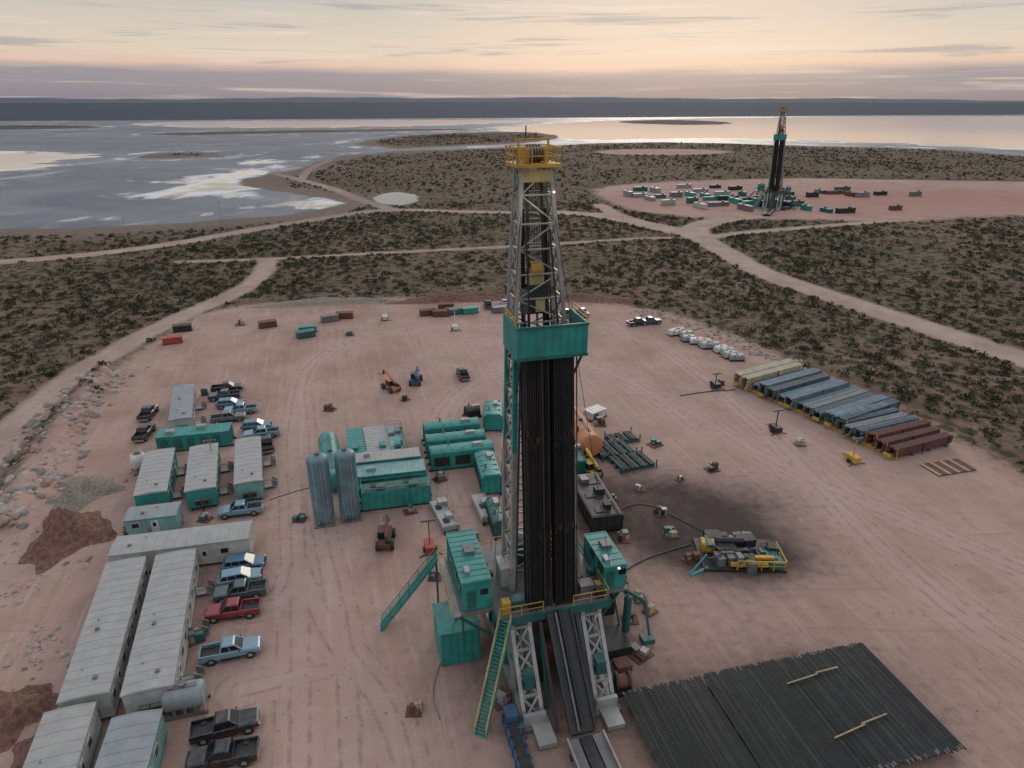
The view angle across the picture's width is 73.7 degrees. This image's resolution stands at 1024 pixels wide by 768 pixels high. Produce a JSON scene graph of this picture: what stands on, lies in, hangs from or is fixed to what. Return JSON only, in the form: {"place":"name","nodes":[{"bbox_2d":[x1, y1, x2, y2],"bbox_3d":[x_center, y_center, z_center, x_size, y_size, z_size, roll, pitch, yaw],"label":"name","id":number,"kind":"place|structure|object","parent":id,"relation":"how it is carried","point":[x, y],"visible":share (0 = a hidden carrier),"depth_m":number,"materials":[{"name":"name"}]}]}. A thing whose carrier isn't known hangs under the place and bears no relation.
{"place":"outdoors","nodes":[
{"label":"outdoors","id":0,"kind":"place"},
{"bbox_2d":[0,102,1023,767],"bbox_3d":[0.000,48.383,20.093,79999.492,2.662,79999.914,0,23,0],"label":"ground","id":1,"kind":"structure","parent":0,"point":[78,174],"depth_m":139.63,"materials":[{"name":"soil"}]},
{"bbox_2d":[10,735,34,767],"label":"dirt mound","id":2,"kind":"object","parent":1,"relation":"on","point":[20,750],"visible":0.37,"depth_m":59.41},
{"bbox_2d":[0,682,58,752],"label":"dirt mound","id":3,"kind":"object","parent":1,"relation":"on","point":[22,708],"visible":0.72,"depth_m":63.08,"materials":[{"name":"soil"}]},
{"bbox_2d":[22,701,102,767],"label":"site office trailer","id":4,"kind":"object","parent":1,"relation":"on","point":[67,737],"visible":0.88,"depth_m":57.87,"materials":[{"name":"metal"}]},
{"bbox_2d":[18,506,116,574],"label":"dirt mound","id":5,"kind":"object","parent":1,"relation":"on","point":[66,532],"visible":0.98,"depth_m":87.22,"materials":[{"name":"soil"}]},
{"bbox_2d":[0,468,137,689],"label":"scattered rocks","id":6,"kind":"object","parent":1,"relation":"on","point":[32,659],"visible":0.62,"depth_m":73.87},
{"bbox_2d":[0,363,150,528],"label":"rock berm","id":7,"kind":"structure","parent":1,"relation":"on","point":[21,510],"depth_m":111.11,"materials":[{"name":"stone"}]},
{"bbox_2d":[53,475,124,511],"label":"dirt mound","id":8,"kind":"object","parent":1,"relation":"on","point":[79,493],"visible":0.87,"depth_m":98.74,"materials":[{"name":"gravel"}]},
{"bbox_2d":[56,556,149,718],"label":"site office trailer","id":9,"kind":"object","parent":1,"relation":"on","point":[97,668],"visible":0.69,"depth_m":68.30,"materials":[{"name":"metal"}]},
{"bbox_2d":[94,708,167,767],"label":"site office trailer","id":10,"kind":"object","parent":1,"relation":"on","point":[135,739],"visible":1,"depth_m":57.53,"materials":[{"name":"metal"}]},
{"bbox_2d":[129,451,143,475],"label":"water tank","id":11,"kind":"object","parent":1,"relation":"on","point":[136,458],"visible":0.58,"depth_m":103.89,"materials":[{"name":"white paint"}]},
{"bbox_2d":[131,423,155,441],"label":"pickup truck","id":12,"kind":"object","parent":1,"relation":"on","point":[142,432],"visible":1,"depth_m":115.25,"materials":[{"name":"metal"}]},
{"bbox_2d":[136,404,158,420],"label":"pickup truck","id":13,"kind":"object","parent":1,"relation":"on","point":[146,413],"visible":1,"depth_m":122.59,"materials":[{"name":"metal"}]},
{"bbox_2d":[122,501,183,534],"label":"site office trailer","id":14,"kind":"object","parent":1,"relation":"on","point":[152,518],"visible":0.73,"depth_m":89.22,"materials":[{"name":"metal"}]},
{"bbox_2d":[133,448,186,505],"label":"site office trailer","id":15,"kind":"object","parent":1,"relation":"on","point":[158,473],"visible":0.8,"depth_m":97.90,"materials":[{"name":"metal"}]},
{"bbox_2d":[120,548,214,713],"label":"site office trailer","id":16,"kind":"object","parent":1,"relation":"on","point":[156,663],"visible":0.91,"depth_m":69.27,"materials":[{"name":"metal"}]},
{"bbox_2d":[161,334,182,344],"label":"storage container","id":17,"kind":"object","parent":1,"relation":"on","point":[171,339],"visible":1,"depth_m":160.12,"materials":[{"name":"metal"}]},
{"bbox_2d":[107,520,254,571],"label":"site office trailer","id":18,"kind":"object","parent":1,"relation":"on","point":[217,543],"visible":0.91,"depth_m":83.47,"materials":[{"name":"metal"}]},
{"bbox_2d":[172,323,192,332],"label":"storage container","id":19,"kind":"object","parent":1,"relation":"on","point":[184,327],"visible":1,"depth_m":168.41,"materials":[{"name":"metal"}]},
{"bbox_2d":[160,678,210,721],"bbox_3d":[-30.533,29.156,63.709,3.953,3.200,2.595,-6,23,-15],"label":"water tank","id":20,"kind":"object","parent":1,"relation":"on","point":[184,696],"visible":0.94,"depth_m":62.97,"materials":[{"name":"grey metal"}]},
{"bbox_2d":[168,384,207,427],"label":"site office trailer","id":21,"kind":"object","parent":1,"relation":"on","point":[183,406],"visible":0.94,"depth_m":121.01,"materials":[{"name":"metal"}]},
{"bbox_2d":[155,422,235,451],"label":"storage container","id":22,"kind":"object","parent":1,"relation":"on","point":[182,438],"visible":0.94,"depth_m":111.53,"materials":[{"name":"metal"}]},
{"bbox_2d":[187,627,206,647],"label":"equipment pallet","id":23,"kind":"object","parent":1,"relation":"on","point":[196,638],"visible":0.9,"depth_m":71.88,"materials":[{"name":"metal"}]},
{"bbox_2d":[184,443,233,511],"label":"site office trailer","id":24,"kind":"object","parent":1,"relation":"on","point":[202,481],"visible":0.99,"depth_m":98.43,"materials":[{"name":"metal"}]},
{"bbox_2d":[184,735,260,767],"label":"pickup truck","id":25,"kind":"object","parent":1,"relation":"on","point":[241,752],"visible":1,"depth_m":58.51,"materials":[{"name":"metal"}]},
{"bbox_2d":[188,707,260,745],"bbox_3d":[-25.950,30.700,61.742,6.030,2.000,2.360,-7,24,-17],"label":"pickup truck","id":26,"kind":"object","parent":1,"relation":"on","point":[204,731],"visible":0.99,"depth_m":61.36,"materials":[{"name":"metal"}]},
{"bbox_2d":[207,388,241,401],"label":"pickup truck","id":27,"kind":"object","parent":1,"relation":"on","point":[221,393],"visible":0.87,"depth_m":129.92,"materials":[{"name":"metal"}]},
{"bbox_2d":[210,381,243,391],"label":"pickup truck","id":28,"kind":"object","parent":1,"relation":"on","point":[230,385],"visible":0.85,"depth_m":133.70,"materials":[{"name":"metal"}]},
{"bbox_2d":[210,410,245,423],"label":"pickup truck","id":29,"kind":"object","parent":1,"relation":"on","point":[228,415],"visible":0.97,"depth_m":121.17,"materials":[{"name":"metal"}]},
{"bbox_2d":[198,634,261,666],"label":"pickup truck","id":30,"kind":"object","parent":1,"relation":"on","point":[224,648],"visible":1,"depth_m":69.81,"materials":[{"name":"metal"}]},
{"bbox_2d":[215,397,244,409],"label":"parked suv","id":31,"kind":"object","parent":1,"relation":"on","point":[221,403],"visible":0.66,"depth_m":126.33,"materials":[{"name":"blue metal"}]},
{"bbox_2d":[203,596,262,623],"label":"pickup truck","id":32,"kind":"object","parent":1,"relation":"on","point":[234,607],"visible":0.99,"depth_m":75.17,"materials":[{"name":"metal"}]},
{"bbox_2d":[216,566,262,586],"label":"parked suv","id":33,"kind":"object","parent":1,"relation":"on","point":[226,576],"visible":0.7,"depth_m":80.38,"materials":[{"name":"blue metal"}]},
{"bbox_2d":[211,578,268,602],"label":"pickup truck","id":34,"kind":"object","parent":1,"relation":"on","point":[244,587],"visible":0.88,"depth_m":78.15,"materials":[{"name":"metal"}]},
{"bbox_2d":[216,499,263,519],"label":"pickup truck","id":35,"kind":"object","parent":1,"relation":"on","point":[243,507],"visible":1,"depth_m":93.69,"materials":[{"name":"metal"}]},
{"bbox_2d":[222,402,258,414],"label":"pickup truck","id":36,"kind":"object","parent":1,"relation":"on","point":[250,409],"visible":0.76,"depth_m":124.33,"materials":[{"name":"metal"}]},
{"bbox_2d":[220,552,266,569],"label":"parked suv","id":37,"kind":"object","parent":1,"relation":"on","point":[251,560],"visible":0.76,"depth_m":82.82,"materials":[{"name":"blue metal"}]},
{"bbox_2d":[233,436,278,500],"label":"site office trailer","id":38,"kind":"object","parent":1,"relation":"on","point":[249,480],"visible":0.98,"depth_m":100.34,"materials":[{"name":"metal"}]},
{"bbox_2d":[240,418,271,430],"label":"parked suv","id":39,"kind":"object","parent":1,"relation":"on","point":[248,424],"visible":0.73,"depth_m":117.84,"materials":[{"name":"blue metal"}]},
{"bbox_2d":[242,425,280,437],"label":"pickup truck","id":40,"kind":"object","parent":1,"relation":"on","point":[258,430],"visible":0.75,"depth_m":115.39,"materials":[{"name":"metal"}]},
{"bbox_2d":[259,433,274,452],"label":"pickup truck","id":41,"kind":"object","parent":1,"relation":"on","point":[267,443],"visible":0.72,"depth_m":111.52,"materials":[{"name":"metal"}]},
{"bbox_2d":[257,319,277,328],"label":"storage container","id":42,"kind":"object","parent":1,"relation":"on","point":[268,323],"visible":1,"depth_m":171.41,"materials":[{"name":"metal"}]},
{"bbox_2d":[292,513,307,522],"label":"equipment pallet","id":43,"kind":"object","parent":1,"relation":"on","point":[300,517],"visible":1,"depth_m":92.69,"materials":[{"name":"metal"}]},
{"bbox_2d":[295,328,315,338],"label":"storage container","id":44,"kind":"object","parent":1,"relation":"on","point":[305,333],"visible":1,"depth_m":164.19,"materials":[{"name":"metal"}]},
{"bbox_2d":[306,451,335,528],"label":"cement silo","id":45,"kind":"object","parent":1,"relation":"on","point":[319,478],"visible":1,"depth_m":89.72,"materials":[{"name":"paint"}]},
{"bbox_2d":[244,297,404,307],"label":"dirt mound","id":46,"kind":"object","parent":1,"relation":"on","point":[318,301],"visible":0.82,"depth_m":191.80,"materials":[{"name":"soil"}]},
{"bbox_2d":[318,431,338,490],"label":"storage tank","id":47,"kind":"object","parent":1,"relation":"on","point":[328,443],"visible":0.64,"depth_m":105.78,"materials":[{"name":"metal"}]},
{"bbox_2d":[320,313,338,322],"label":"storage container","id":48,"kind":"object","parent":1,"relation":"on","point":[331,317],"visible":1,"depth_m":176.14,"materials":[{"name":"grey metal"}]},
{"bbox_2d":[333,447,361,523],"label":"cement silo","id":49,"kind":"object","parent":1,"relation":"on","point":[347,482],"visible":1,"depth_m":90.79,"materials":[{"name":"paint"}]},
{"bbox_2d":[346,427,366,453],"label":"mud tank","id":50,"kind":"object","parent":1,"relation":"on","point":[356,442],"visible":0.4,"depth_m":108.28,"materials":[{"name":"metal"}]},
{"bbox_2d":[363,425,390,451],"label":"mud tank","id":51,"kind":"object","parent":1,"relation":"on","point":[376,438],"visible":0.51,"depth_m":108.48,"materials":[{"name":"metal"}]},
{"bbox_2d":[375,514,395,550],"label":"telehandler","id":52,"kind":"object","parent":1,"relation":"on","point":[386,532],"visible":1,"depth_m":86.82,"materials":[{"name":"metal"}]},
{"bbox_2d":[355,447,420,465],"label":"mud tank","id":53,"kind":"object","parent":1,"relation":"on","point":[384,456],"visible":0.5,"depth_m":101.91,"materials":[{"name":"metal"}]},
{"bbox_2d":[378,368,400,393],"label":"telehandler","id":54,"kind":"object","parent":1,"relation":"on","point":[391,384],"visible":1,"depth_m":133.69,"materials":[{"name":"orange paint"}]},
{"bbox_2d":[356,459,425,497],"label":"shaker tank","id":55,"kind":"object","parent":1,"relation":"on","point":[391,468],"visible":0.6,"depth_m":98.73,"materials":[{"name":"metal"}]},
{"bbox_2d":[358,470,432,511],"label":"mud tank","id":56,"kind":"object","parent":1,"relation":"on","point":[394,493],"visible":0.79,"depth_m":95.43,"materials":[{"name":"metal"}]},
{"bbox_2d":[384,420,406,449],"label":"mud tank","id":57,"kind":"object","parent":1,"relation":"on","point":[396,437],"visible":0.56,"depth_m":109.38,"materials":[{"name":"metal"}]},
{"bbox_2d":[405,700,422,717],"bbox_3d":[-9.142,30.131,63.863,1.572,1.262,1.402,0,23,0],"label":"equipment pallet","id":58,"kind":"object","parent":1,"relation":"on","point":[414,709],"visible":1,"depth_m":63.49,"materials":[{"name":"metal"}]},
{"bbox_2d":[409,366,422,385],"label":"telehandler","id":59,"kind":"object","parent":1,"relation":"on","point":[416,378],"visible":1,"depth_m":136.75,"materials":[{"name":"blue paint"}]},
{"bbox_2d":[419,518,442,557],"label":"light tower","id":60,"kind":"structure","parent":1,"relation":"on","point":[429,546],"depth_m":85.79,"materials":[{"name":"metal"}]},
{"bbox_2d":[432,470,447,483],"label":"equipment pallet","id":61,"kind":"object","parent":1,"relation":"on","point":[440,477],"visible":1,"depth_m":102.46,"materials":[{"name":"metal"}]},
{"bbox_2d":[429,497,459,534],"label":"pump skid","id":62,"kind":"object","parent":1,"relation":"on","point":[442,511],"visible":0.99,"depth_m":92.17,"materials":[{"name":"metal"}]},
{"bbox_2d":[382,292,512,303],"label":"dirt mound","id":63,"kind":"object","parent":1,"relation":"on","point":[454,297],"visible":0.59,"depth_m":193.82,"materials":[{"name":"soil"}]},
{"bbox_2d":[422,416,479,445],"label":"mud pump house","id":64,"kind":"structure","parent":1,"relation":"on","point":[460,424],"depth_m":113.38,"materials":[{"name":"metal"}]},
{"bbox_2d":[424,428,485,458],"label":"mud pump house","id":65,"kind":"structure","parent":1,"relation":"on","point":[442,438],"depth_m":109.27,"materials":[{"name":"metal"}]},
{"bbox_2d":[427,439,493,471],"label":"mud pump house","id":66,"kind":"structure","parent":1,"relation":"on","point":[448,456],"depth_m":105.51,"materials":[{"name":"metal"}]},
{"bbox_2d":[456,367,469,380],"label":"pickup truck","id":67,"kind":"object","parent":1,"relation":"on","point":[462,373],"visible":1,"depth_m":139.97,"materials":[{"name":"metal"}]},
{"bbox_2d":[462,402,481,417],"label":"horizontal tank","id":68,"kind":"object","parent":1,"relation":"on","point":[471,410],"visible":0.94,"depth_m":122.75,"materials":[{"name":"metal"}]},
{"bbox_2d":[471,492,488,525],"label":"cable tray skid","id":69,"kind":"object","parent":1,"relation":"on","point":[478,501],"visible":0.69,"depth_m":94.27,"materials":[{"name":"metal"}]},
{"bbox_2d":[474,449,501,494],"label":"generator house","id":70,"kind":"structure","parent":1,"relation":"on","point":[488,471],"depth_m":99.43,"materials":[{"name":"metal"}]},
{"bbox_2d":[483,400,502,432],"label":"generator house","id":71,"kind":"structure","parent":1,"relation":"on","point":[492,414],"depth_m":117.79,"materials":[{"name":"metal"}]},
{"bbox_2d":[485,496,501,540],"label":"accumulator unit","id":72,"kind":"object","parent":1,"relation":"on","point":[491,507],"visible":0.7,"depth_m":90.07,"materials":[{"name":"metal"}]},
{"bbox_2d":[486,686,512,711],"bbox_3d":[-1.138,29.666,65.073,2.133,1.191,1.826,-19,29,-38],"label":"equipment pallet","id":73,"kind":"object","parent":1,"relation":"on","point":[504,695],"visible":0.81,"depth_m":64.64,"materials":[{"name":"metal"}]},
{"bbox_2d":[0,201,1023,471],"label":"desert scrub","id":74,"kind":"object","parent":1,"relation":"on","point":[392,219],"visible":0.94,"depth_m":217.09,"materials":[{"name":"green plant"}]},
{"bbox_2d":[380,125,654,767],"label":"drilling rig","id":75,"kind":"object","parent":1,"relation":"on","point":[540,577],"visible":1,"depth_m":62.31,"materials":[{"name":"metal"}]},
{"bbox_2d":[502,704,533,767],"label":"pipe handling machine","id":76,"kind":"object","parent":1,"relation":"on","point":[518,744],"visible":1,"depth_m":60.18,"materials":[{"name":"blue paint"}]},
{"bbox_2d":[575,442,586,474],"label":"generator skid","id":77,"kind":"object","parent":1,"relation":"on","point":[581,462],"visible":0.38,"depth_m":103.97,"materials":[{"name":"metal"}]},
{"bbox_2d":[512,293,654,302],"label":"dirt mound","id":78,"kind":"object","parent":1,"relation":"on","point":[591,298],"visible":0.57,"depth_m":194.18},
{"bbox_2d":[574,406,602,458],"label":"horizontal tank","id":79,"kind":"object","parent":1,"relation":"on","point":[584,440],"visible":0.53,"depth_m":108.35,"materials":[{"name":"metal"}]},
{"bbox_2d":[582,448,602,477],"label":"telehandler","id":80,"kind":"object","parent":1,"relation":"on","point":[590,465],"visible":0.58,"depth_m":103.20,"materials":[{"name":"yellow paint"}]},
{"bbox_2d":[583,404,606,421],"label":"storage container","id":81,"kind":"object","parent":1,"relation":"on","point":[592,412],"visible":0.89,"depth_m":122.34,"materials":[{"name":"metal"}]},
{"bbox_2d":[169,133,1023,222],"bbox_3d":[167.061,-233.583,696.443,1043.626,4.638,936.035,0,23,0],"label":"desert scrub","id":82,"kind":"object","parent":1,"relation":"on","point":[654,159],"visible":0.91,"depth_m":600.62,"materials":[{"name":"green plant"}]},
{"bbox_2d":[577,472,623,532],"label":"cuttings bin","id":83,"kind":"object","parent":1,"relation":"on","point":[590,509],"visible":0.83,"depth_m":91.96,"materials":[{"name":"metal"}]},
{"bbox_2d":[598,434,636,461],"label":"tubular rack","id":84,"kind":"object","parent":1,"relation":"on","point":[608,448],"visible":0.79,"depth_m":110.38,"materials":[{"name":"metal"}]},
{"bbox_2d":[614,529,629,543],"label":"equipment pallet","id":85,"kind":"object","parent":1,"relation":"on","point":[622,536],"visible":1,"depth_m":88.69,"materials":[{"name":"metal"}]},
{"bbox_2d":[604,426,640,443],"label":"tubular rack","id":86,"kind":"object","parent":1,"relation":"on","point":[627,437],"visible":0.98,"depth_m":114.48,"materials":[{"name":"metal"}]},
{"bbox_2d":[253,320,1000,740],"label":"scattered rocks","id":87,"kind":"object","parent":1,"relation":"on","point":[647,582],"visible":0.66,"depth_m":76.65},
{"bbox_2d":[608,446,657,474],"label":"tubular rack","id":88,"kind":"object","parent":1,"relation":"on","point":[624,461],"visible":1,"depth_m":106.54,"materials":[{"name":"metal"}]},
{"bbox_2d":[628,642,653,665],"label":"equipment pallet","id":89,"kind":"object","parent":1,"relation":"on","point":[640,654],"visible":0.99,"depth_m":70.04,"materials":[{"name":"metal"}]},
{"bbox_2d":[641,602,658,617],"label":"equipment pallet","id":90,"kind":"object","parent":1,"relation":"on","point":[652,610],"visible":0.73,"depth_m":75.91,"materials":[{"name":"metal"}]},
{"bbox_2d":[653,505,666,517],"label":"equipment pallet","id":91,"kind":"object","parent":1,"relation":"on","point":[659,511],"visible":1,"depth_m":93.90,"materials":[{"name":"metal"}]},
{"bbox_2d":[661,526,679,538],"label":"equipment pallet","id":92,"kind":"object","parent":1,"relation":"on","point":[668,532],"visible":1,"depth_m":89.39,"materials":[{"name":"metal"}]},
{"bbox_2d":[681,551,699,564],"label":"equipment pallet","id":93,"kind":"object","parent":1,"relation":"on","point":[690,558],"visible":1,"depth_m":84.67,"materials":[{"name":"cardboard"}]},
{"bbox_2d":[703,461,720,473],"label":"equipment pallet","id":94,"kind":"object","parent":1,"relation":"on","point":[711,467],"visible":1,"depth_m":105.44,"materials":[{"name":"metal"}]},
{"bbox_2d":[630,308,805,368],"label":"rock berm","id":95,"kind":"structure","parent":1,"relation":"on","point":[658,314],"depth_m":165.28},
{"bbox_2d":[728,352,745,361],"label":"bulk tank","id":96,"kind":"object","parent":1,"relation":"on","point":[737,357],"visible":1,"depth_m":149.53,"materials":[{"name":"metal"}]},
{"bbox_2d":[689,529,787,576],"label":"choke manifold skid","id":97,"kind":"object","parent":1,"relation":"on","point":[743,551],"visible":1,"depth_m":84.16,"materials":[{"name":"metal"}]},
{"bbox_2d":[747,106,795,215],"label":"drilling rig","id":98,"kind":"object","parent":1,"relation":"on","point":[774,188],"visible":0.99,"depth_m":354.19,"materials":[{"name":"metal"}]},
{"bbox_2d":[767,409,786,435],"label":"light tower","id":99,"kind":"structure","parent":1,"relation":"on","point":[775,427],"depth_m":117.01,"materials":[{"name":"metal"}]},
{"bbox_2d":[622,642,966,767],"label":"drill pipe rack","id":100,"kind":"object","parent":1,"relation":"on","point":[859,694],"visible":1,"depth_m":61.96,"materials":[{"name":"grey metal"}]},
{"bbox_2d":[732,358,899,429],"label":"casing pipe rack","id":101,"kind":"object","parent":1,"relation":"on","point":[816,393],"visible":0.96,"depth_m":129.16,"materials":[{"name":"metal"}]},
{"bbox_2d":[842,437,864,465],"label":"light tower","id":102,"kind":"structure","parent":1,"relation":"on","point":[852,457],"depth_m":107.30,"materials":[{"name":"metal"}]},
{"bbox_2d":[824,401,953,460],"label":"casing pipe rack","id":103,"kind":"object","parent":1,"relation":"on","point":[896,431],"visible":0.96,"depth_m":113.39,"materials":[{"name":"metal"}]},
{"bbox_2d":[920,458,976,476],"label":"timber mat","id":104,"kind":"object","parent":1,"relation":"on","point":[947,467],"visible":1,"depth_m":106.10,"materials":[{"name":"wood"}]},
{"bbox_2d":[0,97,1023,102],"bbox_3d":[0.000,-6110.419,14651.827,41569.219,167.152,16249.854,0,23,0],"label":"hills","id":105,"kind":"structure","parent":0,"point":[388,99],"depth_m":14585.13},
{"bbox_2d":[0,0,1023,100],"label":"sky","id":106,"kind":"structure","parent":0,"point":[66,49],"materials":[{"name":"grey"}]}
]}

